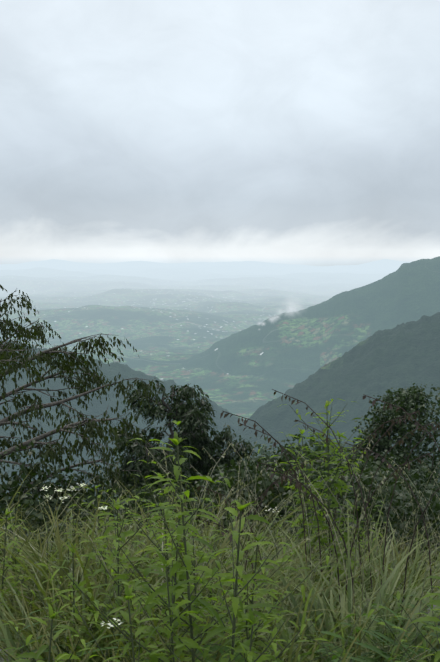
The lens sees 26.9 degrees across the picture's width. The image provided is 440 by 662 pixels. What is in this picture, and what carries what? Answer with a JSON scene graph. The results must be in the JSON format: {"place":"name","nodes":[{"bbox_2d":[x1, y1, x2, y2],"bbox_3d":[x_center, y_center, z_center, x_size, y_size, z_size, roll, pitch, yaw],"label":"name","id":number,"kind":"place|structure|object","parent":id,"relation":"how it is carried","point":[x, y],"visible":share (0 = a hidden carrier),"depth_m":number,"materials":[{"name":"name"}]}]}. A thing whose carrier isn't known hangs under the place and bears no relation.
{"place":"outdoors","nodes":[
{"label":"outdoors","id":0,"kind":"place"},
{"bbox_2d":[42,483,278,628],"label":"flower heads","id":1,"kind":"object","parent":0,"point":[103,509],"visible":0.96,"depth_m":4.30,"materials":[{"name":"white plant"}]},
{"bbox_2d":[0,256,439,519],"bbox_3d":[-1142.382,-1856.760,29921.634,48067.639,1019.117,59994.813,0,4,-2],"label":"terrain","id":2,"kind":"structure","parent":0,"point":[350,333],"depth_m":4746.95,"materials":[{"name":"green plant"}]},
{"bbox_2d":[0,285,163,541],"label":"tree","id":3,"kind":"object","parent":2,"relation":"on","point":[89,430],"depth_m":8.31,"materials":[{"name":"green plant"}]},
{"bbox_2d":[104,433,191,510],"bbox_3d":[-0.822,1.968,9.866,1.122,1.823,0.947,0,4,-2],"label":"bush","id":4,"kind":"object","parent":2,"relation":"on","point":[144,467],"depth_m":9.75,"materials":[{"name":"green plant"}]},
{"bbox_2d":[32,487,279,661],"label":"flower stems","id":5,"kind":"object","parent":2,"relation":"on","point":[70,518],"visible":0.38,"depth_m":4.43,"materials":[{"name":"green plant"}]},
{"bbox_2d":[108,378,223,506],"bbox_3d":[-0.599,1.829,10.491,1.335,2.575,1.538,0,4,-2],"label":"bush","id":6,"kind":"object","parent":2,"relation":"on","point":[193,421],"depth_m":10.40,"materials":[{"name":"green plant"}]},
{"bbox_2d":[163,397,256,501],"bbox_3d":[-0.088,2.024,10.960,1.379,2.547,1.066,4,6,41],"label":"bush","id":7,"kind":"object","parent":2,"relation":"on","point":[226,437],"depth_m":10.77,"materials":[{"name":"green plant"}]},
{"bbox_2d":[0,562,438,661],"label":"grass blades","id":8,"kind":"object","parent":2,"relation":"on","point":[388,649],"visible":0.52,"depth_m":3.01,"materials":[{"name":"green plant"}]},
{"bbox_2d":[0,432,439,571],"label":"bushes","id":9,"kind":"object","parent":2,"relation":"on","point":[401,495],"visible":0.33,"depth_m":8.03,"materials":[{"name":"green plant"}]},
{"bbox_2d":[0,466,439,661],"bbox_3d":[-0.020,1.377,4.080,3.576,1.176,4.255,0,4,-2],"label":"grass","id":10,"kind":"structure","parent":2,"relation":"on","point":[346,605],"depth_m":3.75,"materials":[{"name":"green plant"}]},
{"bbox_2d":[0,559,439,661],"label":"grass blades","id":11,"kind":"object","parent":2,"relation":"on","point":[323,651],"visible":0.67,"depth_m":3.01,"materials":[{"name":"green plant"}]},
{"bbox_2d":[0,439,439,658],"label":"dry weed stems","id":12,"kind":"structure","parent":2,"relation":"on","point":[289,500],"depth_m":4.57,"materials":[{"name":"plant"}]},
{"bbox_2d":[0,506,439,661],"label":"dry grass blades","id":13,"kind":"object","parent":2,"relation":"on","point":[161,568],"depth_m":4.46,"materials":[{"name":"plant"}]},
{"bbox_2d":[0,399,439,661],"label":"leafy weed","id":14,"kind":"object","parent":2,"relation":"on","point":[179,588],"depth_m":2.80,"materials":[{"name":"green plant"}]},
{"bbox_2d":[263,300,302,325],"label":"smoke plume","id":15,"kind":"object","parent":2,"relation":"on","point":[286,310],"visible":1,"depth_m":4286.98,"materials":[{"name":"white"}]},
{"bbox_2d":[346,383,439,557],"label":"shrub","id":16,"kind":"object","parent":2,"relation":"on","point":[412,399],"depth_m":10.77,"materials":[{"name":"green plant"}]},
{"bbox_2d":[0,0,439,265],"label":"sky","id":17,"kind":"structure","parent":0,"point":[302,132],"materials":[{"name":"white"}]},
{"bbox_2d":[105,436,439,560],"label":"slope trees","id":18,"kind":"object","parent":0,"point":[264,447],"depth_m":65.78,"materials":[{"name":"green plant"}]},
{"bbox_2d":[196,389,439,635],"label":"grass stalks","id":19,"kind":"object","parent":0,"point":[298,484],"depth_m":4.28,"materials":[{"name":"plant"}]}
]}

